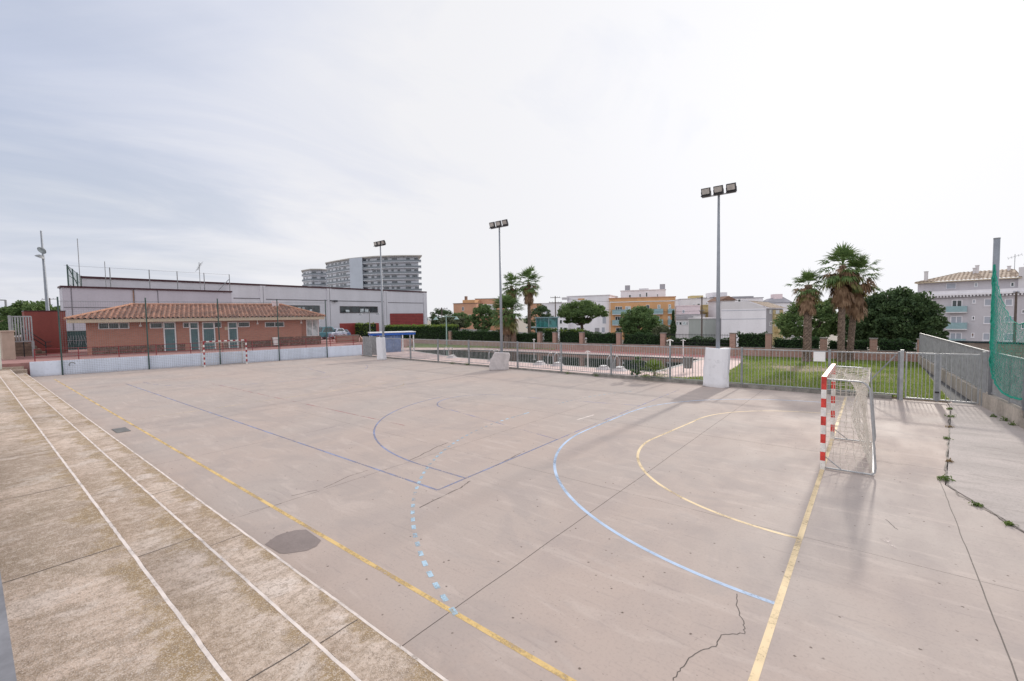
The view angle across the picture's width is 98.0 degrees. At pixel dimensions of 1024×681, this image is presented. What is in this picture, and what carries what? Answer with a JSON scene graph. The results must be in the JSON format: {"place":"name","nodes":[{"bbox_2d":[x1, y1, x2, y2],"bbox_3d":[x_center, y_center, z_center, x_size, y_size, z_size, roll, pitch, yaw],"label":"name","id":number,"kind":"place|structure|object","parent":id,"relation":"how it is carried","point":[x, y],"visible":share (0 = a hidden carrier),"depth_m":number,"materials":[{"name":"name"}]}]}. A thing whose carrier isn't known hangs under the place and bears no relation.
{"place":"outdoors","nodes":[
{"label":"outdoors","id":0,"kind":"place"},
{"bbox_2d":[21,310,67,353],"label":"terracotta wall","id":1,"kind":"structure","parent":0,"point":[45,326],"depth_m":40.86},
{"bbox_2d":[1,337,412,375],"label":"club terrace paving","id":2,"kind":"structure","parent":0,"point":[21,361],"depth_m":37.97,"materials":[{"name":"beige concrete"}]},
{"bbox_2d":[0,330,15,359],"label":"beige wall","id":3,"kind":"structure","parent":2,"relation":"on","point":[7,344],"depth_m":34.08,"materials":[{"name":"beige paint"}]},
{"bbox_2d":[0,366,27,373],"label":"stair","id":4,"kind":"object","parent":2,"relation":"on","point":[18,370],"visible":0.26,"depth_m":30.24,"materials":[{"name":"concrete"}]},
{"bbox_2d":[8,315,34,356],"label":"steel gate","id":5,"kind":"structure","parent":2,"relation":"on","point":[10,318],"depth_m":36.26,"materials":[{"name":"grey metal"}]},
{"bbox_2d":[14,337,45,356],"bbox_3d":[-42.138,0.501,38.689,2.500,1.650,2.066,1,4,39],"label":"raised stair","id":6,"kind":"object","parent":2,"relation":"on","point":[19,348],"visible":0.44,"depth_m":37.77,"materials":[{"name":"brown brick"}]},
{"bbox_2d":[67,330,86,349],"bbox_3d":[-46.127,-0.051,46.994,2.568,2.017,2.140,1,4,39],"label":"storage cage","id":7,"kind":"object","parent":2,"relation":"on","point":[77,334],"visible":0.48,"depth_m":46.28,"materials":[{"name":"metal"}]},
{"bbox_2d":[63,301,324,354],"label":"clubhouse","id":8,"kind":"structure","parent":2,"relation":"on","point":[185,312],"depth_m":42.51,"materials":[{"name":"brick"}]},
{"bbox_2d":[98,322,128,328],"bbox_3d":[-34.761,-1.286,38.887,2.037,0.558,0.080,-3,4,-35],"label":"window","id":9,"kind":"structure","parent":8,"relation":"in","point":[124,325],"depth_m":38.90,"materials":[{"name":"glass"}]},
{"bbox_2d":[165,329,175,350],"bbox_3d":[-31.578,-0.043,41.144,0.715,2.000,0.042,-3,4,-35],"label":"door","id":10,"kind":"structure","parent":8,"relation":"in","point":[169,332],"depth_m":41.12,"materials":[{"name":"teal paint"}]},
{"bbox_2d":[191,329,198,349],"bbox_3d":[-30.065,-0.105,42.193,0.540,1.964,0.042,-3,4,-35],"label":"door","id":11,"kind":"structure","parent":8,"relation":"in","point":[194,332],"depth_m":42.18,"materials":[{"name":"teal paint"}]},
{"bbox_2d":[203,329,214,348],"bbox_3d":[-29.131,-0.141,42.811,0.818,1.942,0.097,-3,4,-35],"label":"door","id":12,"kind":"structure","parent":8,"relation":"in","point":[209,331],"depth_m":42.81,"materials":[{"name":"teal paint"}]},
{"bbox_2d":[229,329,236,347],"bbox_3d":[-27.518,-0.209,43.961,0.631,1.904,0.042,-3,4,-35],"label":"door","id":13,"kind":"structure","parent":8,"relation":"in","point":[233,331],"depth_m":43.94,"materials":[{"name":"teal paint"}]},
{"bbox_2d":[306,319,318,335],"bbox_3d":[-21.691,-1.415,48.389,1.236,1.881,0.080,-3,4,-35],"label":"corner window","id":14,"kind":"structure","parent":8,"relation":"in","point":[310,331],"depth_m":48.36,"materials":[{"name":"glass"}]},
{"bbox_2d":[34,336,355,361],"bbox_3d":[-24.629,0.558,38.150,22.549,0.920,0.057,-3,4,-38],"label":"red railing","id":15,"kind":"object","parent":2,"relation":"on","point":[190,347],"visible":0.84,"depth_m":36.08,"materials":[{"name":"metal"}]},
{"bbox_2d":[335,335,358,342],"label":"planter wall","id":16,"kind":"structure","parent":2,"relation":"on","point":[342,338],"depth_m":52.39,"materials":[{"name":"brick"}]},
{"bbox_2d":[80,276,427,337],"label":"sports hall","id":17,"kind":"structure","parent":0,"point":[345,307],"depth_m":79.81,"materials":[{"name":"white concrete"}]},
{"bbox_2d":[290,305,319,312],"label":"window","id":18,"kind":"structure","parent":17,"relation":"in","point":[314,308],"depth_m":77.12,"materials":[{"name":"grey glass"}]},
{"bbox_2d":[340,323,354,334],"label":"red door","id":19,"kind":"structure","parent":17,"relation":"in","point":[350,327],"depth_m":82.86,"materials":[{"name":"red metal"}]},
{"bbox_2d":[340,306,377,312],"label":"window","id":20,"kind":"structure","parent":17,"relation":"in","point":[353,309],"depth_m":84.13,"materials":[{"name":"grey glass"}]},
{"bbox_2d":[301,269,327,286],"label":"hotel tower","id":21,"kind":"structure","parent":0,"point":[315,277],"depth_m":278.67,"materials":[{"name":"grey concrete"}]},
{"bbox_2d":[325,255,421,290],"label":"hotel tower","id":22,"kind":"structure","parent":0,"point":[401,272],"depth_m":238.57,"materials":[{"name":"white concrete"}]},
{"bbox_2d":[411,343,553,349],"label":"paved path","id":23,"kind":"structure","parent":0,"point":[418,345],"depth_m":55.59,"materials":[{"name":"pink concrete"}]},
{"bbox_2d":[487,293,527,347],"bbox_3d":[-0.608,-2.408,51.570,5.291,6.546,4.324,1,4,39],"label":"fan palm","id":24,"kind":"object","parent":23,"relation":"on","point":[510,324],"visible":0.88,"depth_m":50.86,"materials":[{"name":"green plant"}]},
{"bbox_2d":[0,0,1023,319],"label":"sky","id":25,"kind":"structure","parent":0,"point":[250,141],"materials":[{"name":"white"}]},
{"bbox_2d":[414,350,697,371],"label":"water","id":26,"kind":"structure","parent":0,"point":[581,359],"depth_m":37.60,"materials":[{"name":"liquid"}]},
{"bbox_2d":[496,348,740,358],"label":"red path","id":27,"kind":"structure","parent":0,"point":[643,353],"depth_m":41.65,"materials":[{"name":"red"}]},
{"bbox_2d":[609,296,675,339],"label":"orange building","id":28,"kind":"structure","parent":0,"point":[662,307],"depth_m":127.67,"materials":[{"name":"paint"}]},
{"bbox_2d":[620,284,665,297],"bbox_3d":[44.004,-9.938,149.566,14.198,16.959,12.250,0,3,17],"label":"white penthouse","id":29,"kind":"object","parent":28,"relation":"on","point":[643,292],"visible":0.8,"depth_m":143.68,"materials":[{"name":"paint"}]},
{"bbox_2d":[427,314,916,349],"bbox_3d":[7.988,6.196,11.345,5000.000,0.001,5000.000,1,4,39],"label":"ground","id":30,"kind":"structure","parent":0,"point":[522,325],"depth_m":241.72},
{"bbox_2d":[453,296,482,328],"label":"tan building","id":31,"kind":"structure","parent":30,"relation":"on","point":[466,306],"depth_m":158.87,"materials":[{"name":"paint"}]},
{"bbox_2d":[475,298,505,330],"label":"salmon building","id":32,"kind":"structure","parent":30,"relation":"on","point":[488,301],"depth_m":164.66,"materials":[{"name":"paint"}]},
{"bbox_2d":[542,302,570,339],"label":"apartment block","id":33,"kind":"structure","parent":30,"relation":"on","point":[561,323],"depth_m":135.54,"materials":[{"name":"paint"}]},
{"bbox_2d":[562,295,617,338],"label":"apartment block","id":34,"kind":"structure","parent":30,"relation":"on","point":[599,324],"depth_m":132.50,"materials":[{"name":"paint"}]},
{"bbox_2d":[676,305,700,313],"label":"pink upper house","id":35,"kind":"structure","parent":30,"relation":"on","point":[692,309],"depth_m":124.79,"materials":[{"name":"paint"}]},
{"bbox_2d":[721,301,784,346],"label":"blank gable building","id":36,"kind":"structure","parent":30,"relation":"on","point":[746,317],"depth_m":93.18,"materials":[{"name":"paint"}]},
{"bbox_2d":[766,308,782,344],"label":"gable side","id":37,"kind":"structure","parent":30,"relation":"on","point":[771,313],"depth_m":95.38,"materials":[{"name":"paint"}]},
{"bbox_2d":[772,297,849,341],"bbox_3d":[29.097,-1.135,42.512,7.610,5.965,5.390,1,4,39],"label":"bushy pine","id":38,"kind":"object","parent":30,"relation":"on","point":[789,323],"visible":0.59,"depth_m":41.73,"materials":[{"name":"green plant"}]},
{"bbox_2d":[845,285,950,348],"bbox_3d":[32.151,-1.280,37.520,6.929,6.662,6.106,1,4,39],"label":"dark pine","id":39,"kind":"object","parent":30,"relation":"on","point":[906,312],"visible":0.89,"depth_m":35.77,"materials":[{"name":"green plant"}]},
{"bbox_2d":[914,265,1023,347],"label":"corner flats","id":40,"kind":"structure","parent":30,"relation":"on","point":[967,314],"depth_m":77.80,"materials":[{"name":"paint"}]},
{"bbox_2d":[1013,291,1018,341],"bbox_3d":[68.043,-2.072,60.230,0.804,9.264,0.318,0,3,15],"label":"utility pole","id":41,"kind":"object","parent":30,"relation":"on","point":[1015,307],"visible":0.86,"depth_m":60.07,"materials":[{"name":"metal"}]},
{"bbox_2d":[675,314,705,338],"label":"pink house","id":42,"kind":"structure","parent":0,"point":[682,324],"depth_m":117.09,"materials":[{"name":"paint"}]},
{"bbox_2d":[676,295,710,305],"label":"white long house","id":43,"kind":"structure","parent":0,"point":[689,300],"depth_m":149.20,"materials":[{"name":"paint"}]},
{"bbox_2d":[688,317,720,338],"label":"grey garage","id":44,"kind":"structure","parent":0,"point":[709,326],"depth_m":100.61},
{"bbox_2d":[458,329,975,484],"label":"raised ground","id":45,"kind":"structure","parent":0,"point":[959,395],"depth_m":19.08,"materials":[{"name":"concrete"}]},
{"bbox_2d":[0,321,22,335],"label":"shrub","id":46,"kind":"object","parent":45,"relation":"on","point":[3,325],"visible":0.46,"depth_m":79.10,"materials":[{"name":"green plant"}]},
{"bbox_2d":[0,300,56,325],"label":"dense tree","id":47,"kind":"object","parent":45,"relation":"on","point":[17,307],"visible":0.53,"depth_m":81.94,"materials":[{"name":"green plant"}]},
{"bbox_2d":[34,231,49,309],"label":"leaning lamp mast","id":48,"kind":"object","parent":45,"relation":"on","point":[41,249],"visible":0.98,"depth_m":69.86,"materials":[{"name":"metal"}]},
{"bbox_2d":[57,285,231,330],"bbox_3d":[-47.592,-2.716,59.457,2.550,8.262,17.856,1,4,39],"label":"hall annex","id":49,"kind":"object","parent":45,"relation":"on","point":[77,296],"visible":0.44,"depth_m":55.73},
{"bbox_2d":[66,264,229,290],"bbox_3d":[-56.911,-8.018,61.249,27.954,2.531,15.642,0,3,14],"label":"roof fence","id":50,"kind":"object","parent":49,"relation":"on","point":[73,276],"visible":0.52,"depth_m":58.13,"materials":[{"name":"metal"}]},
{"bbox_2d":[0,369,448,680],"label":"concrete terrace","id":51,"kind":"structure","parent":45,"relation":"on","point":[120,561],"depth_m":4.62,"materials":[{"name":"beige concrete"}]},
{"bbox_2d":[355,322,376,336],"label":"hedge","id":52,"kind":"object","parent":45,"relation":"on","point":[362,329],"visible":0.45,"depth_m":81.96,"materials":[{"name":"green plant"}]},
{"bbox_2d":[384,323,459,339],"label":"hedge","id":53,"kind":"object","parent":45,"relation":"on","point":[429,331],"visible":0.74,"depth_m":65.01,"materials":[{"name":"green plant"}]},
{"bbox_2d":[427,308,452,324],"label":"dense tree","id":54,"kind":"object","parent":45,"relation":"on","point":[438,312],"visible":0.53,"depth_m":110.22,"materials":[{"name":"green plant"}]},
{"bbox_2d":[439,315,464,327],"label":"olive tree","id":55,"kind":"object","parent":45,"relation":"on","point":[458,321],"visible":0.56,"depth_m":76.63,"materials":[{"name":"green plant"}]},
{"bbox_2d":[451,312,471,330],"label":"dense tree","id":56,"kind":"object","parent":45,"relation":"on","point":[467,321],"visible":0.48,"depth_m":109.44,"materials":[{"name":"green plant"}]},
{"bbox_2d":[469,303,495,331],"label":"round tree","id":57,"kind":"object","parent":45,"relation":"on","point":[481,310],"visible":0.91,"depth_m":77.14,"materials":[{"name":"green plant"}]},
{"bbox_2d":[452,329,518,340],"bbox_3d":[-3.669,-0.421,57.078,11.177,2.186,1.040,1,4,39],"label":"hedge","id":58,"kind":"object","parent":45,"relation":"on","point":[478,335],"visible":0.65,"depth_m":57.30,"materials":[{"name":"green plant"}]},
{"bbox_2d":[502,272,520,312],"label":"fan palm","id":59,"kind":"object","parent":45,"relation":"on","point":[513,292],"visible":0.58,"depth_m":57.18,"materials":[{"name":"green plant"}]},
{"bbox_2d":[516,331,536,342],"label":"hedge","id":60,"kind":"object","parent":45,"relation":"on","point":[525,337],"visible":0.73,"depth_m":51.77,"materials":[{"name":"green plant"}]},
{"bbox_2d":[32,355,1023,680],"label":"court","id":61,"kind":"object","parent":45,"relation":"on","point":[448,521],"visible":0.96,"depth_m":7.83,"materials":[{"name":"concrete"}]},
{"bbox_2d":[56,297,327,374],"bbox_3d":[-24.928,-0.722,37.142,18.181,5.550,0.092,-3,4,-38],"label":"ball stop fence","id":62,"kind":"object","parent":61,"relation":"on","point":[146,332],"visible":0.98,"depth_m":35.65,"materials":[{"name":"metal"}]},
{"bbox_2d":[29,345,361,376],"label":"wall","id":63,"kind":"structure","parent":61,"relation":"on","point":[45,368],"depth_m":35.78,"materials":[{"name":"white paint"}]},
{"bbox_2d":[201,339,247,366],"bbox_3d":[-23.883,1.006,36.912,0.984,2.085,3.170,1,4,39],"label":"handball goal","id":64,"kind":"object","parent":61,"relation":"on","point":[233,341],"visible":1,"depth_m":37.03,"materials":[{"name":"white paint"}]},
{"bbox_2d":[374,240,385,336],"bbox_3d":[-11.491,-3.520,39.376,1.597,10.443,0.413,1,4,39],"label":"floodlight mast","id":65,"kind":"object","parent":61,"relation":"on","point":[380,243],"visible":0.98,"depth_m":39.27,"materials":[{"name":"metal"}]},
{"bbox_2d":[376,337,386,359],"bbox_3d":[-11.563,0.701,39.431,1.009,2.010,0.570,1,4,39],"label":"tarp cover","id":66,"kind":"object","parent":65,"relation":"attached to","point":[381,348],"visible":1,"depth_m":39.18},
{"bbox_2d":[489,219,508,351],"bbox_3d":[-0.765,-3.009,30.054,1.597,9.993,0.401,1,4,39],"label":"floodlight mast","id":67,"kind":"object","parent":61,"relation":"on","point":[499,225],"visible":0.91,"depth_m":29.97,"materials":[{"name":"metal"}]},
{"bbox_2d":[489,352,509,369],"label":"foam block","id":68,"kind":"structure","parent":61,"relation":"on","point":[499,361],"depth_m":29.93,"materials":[{"name":"white concrete"}]},
{"bbox_2d":[363,355,891,398],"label":"kerb","id":69,"kind":"structure","parent":61,"relation":"on","point":[817,391],"depth_m":22.94,"materials":[{"name":"concrete"}]},
{"bbox_2d":[386,338,899,399],"bbox_3d":[1.528,1.034,29.444,36.418,1.900,0.514,2,4,41],"label":"court fence","id":70,"kind":"object","parent":69,"relation":"on","point":[412,353],"visible":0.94,"depth_m":24.63,"materials":[{"name":"metal"}]},
{"bbox_2d":[701,182,736,347],"bbox_3d":[9.915,-2.557,21.403,1.597,9.593,0.400,1,4,39],"label":"floodlight mast","id":71,"kind":"object","parent":61,"relation":"on","point":[718,191],"visible":0.91,"depth_m":21.29,"materials":[{"name":"metal"}]},
{"bbox_2d":[703,347,730,387],"bbox_3d":[9.866,1.279,21.515,1.223,1.923,0.559,1,4,39],"label":"tarp cover","id":72,"kind":"object","parent":71,"relation":"attached to","point":[716,367],"visible":1,"depth_m":21.27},
{"bbox_2d":[820,364,876,475],"bbox_3d":[8.257,1.768,10.838,0.984,2.085,3.170,1,4,39],"label":"handball goal","id":73,"kind":"object","parent":61,"relation":"on","point":[827,374],"visible":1,"depth_m":9.94,"materials":[{"name":"white paint"}]},
{"bbox_2d":[899,350,986,405],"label":"double gate","id":74,"kind":"structure","parent":61,"relation":"on","point":[937,378],"depth_m":16.80,"materials":[{"name":"metal"}]},
{"bbox_2d":[516,266,541,333],"bbox_3d":[2.075,-4.126,53.778,3.724,9.820,3.636,1,4,39],"label":"fan palm","id":75,"kind":"object","parent":45,"relation":"on","point":[528,291],"visible":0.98,"depth_m":53.10,"materials":[{"name":"green plant"}]},
{"bbox_2d":[523,303,553,332],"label":"dense tree","id":76,"kind":"object","parent":45,"relation":"on","point":[540,309],"visible":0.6,"depth_m":96.25,"materials":[{"name":"green plant"}]},
{"bbox_2d":[526,317,558,332],"bbox_3d":[4.181,-1.506,62.297,1.950,3.551,4.894,-3,4,-38],"label":"glass lift","id":77,"kind":"object","parent":45,"relation":"on","point":[546,322],"visible":0.67,"depth_m":60.77,"materials":[{"name":"teal glass"}]},
{"bbox_2d":[542,328,558,341],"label":"hedge","id":78,"kind":"object","parent":45,"relation":"on","point":[547,334],"visible":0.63,"depth_m":49.69,"materials":[{"name":"green plant"}]},
{"bbox_2d":[558,328,583,342],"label":"hedge","id":79,"kind":"object","parent":45,"relation":"on","point":[571,336],"visible":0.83,"depth_m":47.97,"materials":[{"name":"green plant"}]},
{"bbox_2d":[556,299,610,329],"bbox_3d":[8.372,-2.069,53.058,6.406,5.683,5.886,1,4,39],"label":"umbrella pine","id":80,"kind":"object","parent":45,"relation":"on","point":[575,312],"visible":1,"depth_m":51.74,"materials":[{"name":"green plant"}]},
{"bbox_2d":[585,331,618,343],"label":"hedge","id":81,"kind":"object","parent":45,"relation":"on","point":[600,337],"visible":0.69,"depth_m":45.68,"materials":[{"name":"green plant"}]},
{"bbox_2d":[618,306,662,334],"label":"round tree","id":82,"kind":"object","parent":45,"relation":"on","point":[644,319],"visible":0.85,"depth_m":46.36,"materials":[{"name":"green plant"}]},
{"bbox_2d":[622,332,659,344],"bbox_3d":[12.704,0.102,43.099,4.061,1.988,1.019,1,4,39],"label":"hedge","id":83,"kind":"object","parent":45,"relation":"on","point":[644,338],"visible":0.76,"depth_m":42.88,"materials":[{"name":"green plant"}]},
{"bbox_2d":[362,347,951,402],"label":"pool deck","id":84,"kind":"structure","parent":45,"relation":"on","point":[404,354],"depth_m":33.09,"materials":[{"name":"beige concrete"}]},
{"bbox_2d":[362,336,381,355],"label":"gate","id":85,"kind":"structure","parent":84,"relation":"on","point":[369,346],"depth_m":43.78,"materials":[{"name":"metal"}]},
{"bbox_2d":[368,331,415,351],"bbox_3d":[-13.412,0.116,49.719,4.883,2.199,2.650,-2,3,-23],"label":"pool shelter","id":86,"kind":"object","parent":84,"relation":"on","point":[396,334],"visible":0.69,"depth_m":48.84,"materials":[{"name":"blue paint"}]},
{"bbox_2d":[415,349,702,371],"bbox_3d":[-0.188,1.411,41.227,31.667,0.001,10.250,1,4,39],"label":"pool coping","id":87,"kind":"object","parent":84,"relation":"on","point":[581,366],"visible":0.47,"depth_m":36.26,"materials":[{"name":"white concrete"}]},
{"bbox_2d":[651,324,670,335],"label":"shrub","id":88,"kind":"object","parent":45,"relation":"on","point":[663,328],"visible":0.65,"depth_m":44.54,"materials":[{"name":"green plant"}]},
{"bbox_2d":[406,331,918,361],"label":"boundary wall","id":89,"kind":"structure","parent":45,"relation":"on","point":[823,345],"depth_m":39.68,"materials":[{"name":"brick"}]},
{"bbox_2d":[666,333,728,345],"bbox_3d":[16.316,-0.068,39.366,5.444,1.060,0.033,1,4,39],"label":"iron railing","id":90,"kind":"object","parent":89,"relation":"on","point":[714,343],"visible":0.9,"depth_m":39.15,"materials":[{"name":"black metal"}]},
{"bbox_2d":[668,310,676,344],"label":"cypress","id":91,"kind":"object","parent":45,"relation":"on","point":[673,328],"visible":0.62,"depth_m":43.18,"materials":[{"name":"green plant"}]},
{"bbox_2d":[667,336,729,346],"bbox_3d":[16.716,0.355,39.855,5.563,1.671,1.019,1,4,39],"label":"hedge","id":92,"kind":"object","parent":45,"relation":"on","point":[694,341],"visible":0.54,"depth_m":39.62,"materials":[{"name":"green plant"}]},
{"bbox_2d":[736,331,767,346],"bbox_3d":[20.023,0.220,37.153,2.298,2.099,1.023,1,4,39],"label":"hedge","id":93,"kind":"object","parent":45,"relation":"on","point":[751,340],"visible":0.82,"depth_m":36.92,"materials":[{"name":"green plant"}]},
{"bbox_2d":[773,336,819,348],"bbox_3d":[22.467,0.451,35.186,3.285,1.752,1.034,1,4,39],"label":"hedge","id":94,"kind":"object","parent":45,"relation":"on","point":[794,342],"visible":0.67,"depth_m":35.05,"materials":[{"name":"green plant"}]},
{"bbox_2d":[827,338,869,349],"bbox_3d":[25.000,0.562,33.132,2.573,1.649,1.027,1,4,39],"label":"hedge","id":95,"kind":"object","parent":45,"relation":"on","point":[858,344],"visible":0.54,"depth_m":32.59,"materials":[{"name":"green plant"}]},
{"bbox_2d":[877,337,916,350],"bbox_3d":[27.128,0.601,31.412,2.168,1.672,1.005,1,4,39],"label":"hedge","id":96,"kind":"object","parent":45,"relation":"on","point":[904,344],"visible":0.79,"depth_m":31.19,"materials":[{"name":"green plant"}]},
{"bbox_2d":[917,355,1023,428],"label":"concrete wall","id":97,"kind":"structure","parent":45,"relation":"on","point":[1012,412],"depth_m":15.88,"materials":[{"name":"grey concrete"}]},
{"bbox_2d":[919,333,1023,406],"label":"side fence","id":98,"kind":"object","parent":97,"relation":"on","point":[931,344],"visible":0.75,"depth_m":17.94,"materials":[{"name":"metal"}]},
{"bbox_2d":[946,402,1023,531],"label":"apron","id":99,"kind":"object","parent":45,"relation":"on","point":[986,456],"visible":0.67,"depth_m":10.28,"materials":[{"name":"concrete"}]},
{"bbox_2d":[988,237,1000,394],"bbox_3d":[16.750,-0.561,15.526,0.250,5.965,0.180,1,4,39],"label":"net pole","id":100,"kind":"object","parent":99,"relation":"on","point":[996,251],"visible":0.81,"depth_m":15.38,"materials":[{"name":"metal"}]},
{"bbox_2d":[988,264,1023,399],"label":"ball net","id":101,"kind":"object","parent":100,"relation":"hanging from","point":[993,324],"visible":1,"depth_m":14.47,"materials":[{"name":"green fabric"}]},
{"bbox_2d":[707,296,735,316],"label":"brown gable house","id":102,"kind":"structure","parent":0,"point":[712,307],"depth_m":123.92,"materials":[{"name":"paint"}]},
{"bbox_2d":[732,296,763,305],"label":"white flat house","id":103,"kind":"structure","parent":0,"point":[745,298],"depth_m":148.68,"materials":[{"name":"paint"}]},
{"bbox_2d":[763,294,792,307],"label":"white hill house","id":104,"kind":"structure","parent":0,"point":[776,299],"depth_m":150.05,"materials":[{"name":"paint"}]},
{"bbox_2d":[640,355,950,402],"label":"lawn","id":105,"kind":"structure","parent":0,"point":[787,367],"depth_m":25.16,"materials":[{"name":"plant"}]},
{"bbox_2d":[641,358,668,377],"bbox_3d":[7.721,1.548,24.118,1.698,1.197,1.625,1,4,39],"label":"shrub","id":106,"kind":"object","parent":105,"relation":"on","point":[651,365],"visible":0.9,"depth_m":24.00,"materials":[{"name":"green plant"}]},
{"bbox_2d":[783,267,825,361],"bbox_3d":[20.619,-1.829,31.383,2.562,6.695,2.532,0,3,13],"label":"fan palm","id":107,"kind":"object","parent":105,"relation":"on","point":[808,296],"visible":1,"depth_m":31.15,"materials":[{"name":"green plant"}]},
{"bbox_2d":[815,243,869,361],"bbox_3d":[22.549,-2.651,30.628,3.549,8.345,3.890,1,4,39],"label":"fan palm","id":108,"kind":"object","parent":105,"relation":"on","point":[840,283],"visible":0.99,"depth_m":30.27,"materials":[{"name":"green plant"}]},
{"bbox_2d":[837,252,884,360],"bbox_3d":[23.921,-2.351,31.231,3.544,7.638,3.514,1,4,39],"label":"fan palm","id":109,"kind":"object","parent":105,"relation":"on","point":[855,312],"visible":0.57,"depth_m":30.82,"materials":[{"name":"green plant"}]},
{"bbox_2d":[949,340,1023,357],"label":"rubble wall","id":110,"kind":"structure","parent":0,"point":[983,345],"depth_m":51.34,"materials":[{"name":"stone"}]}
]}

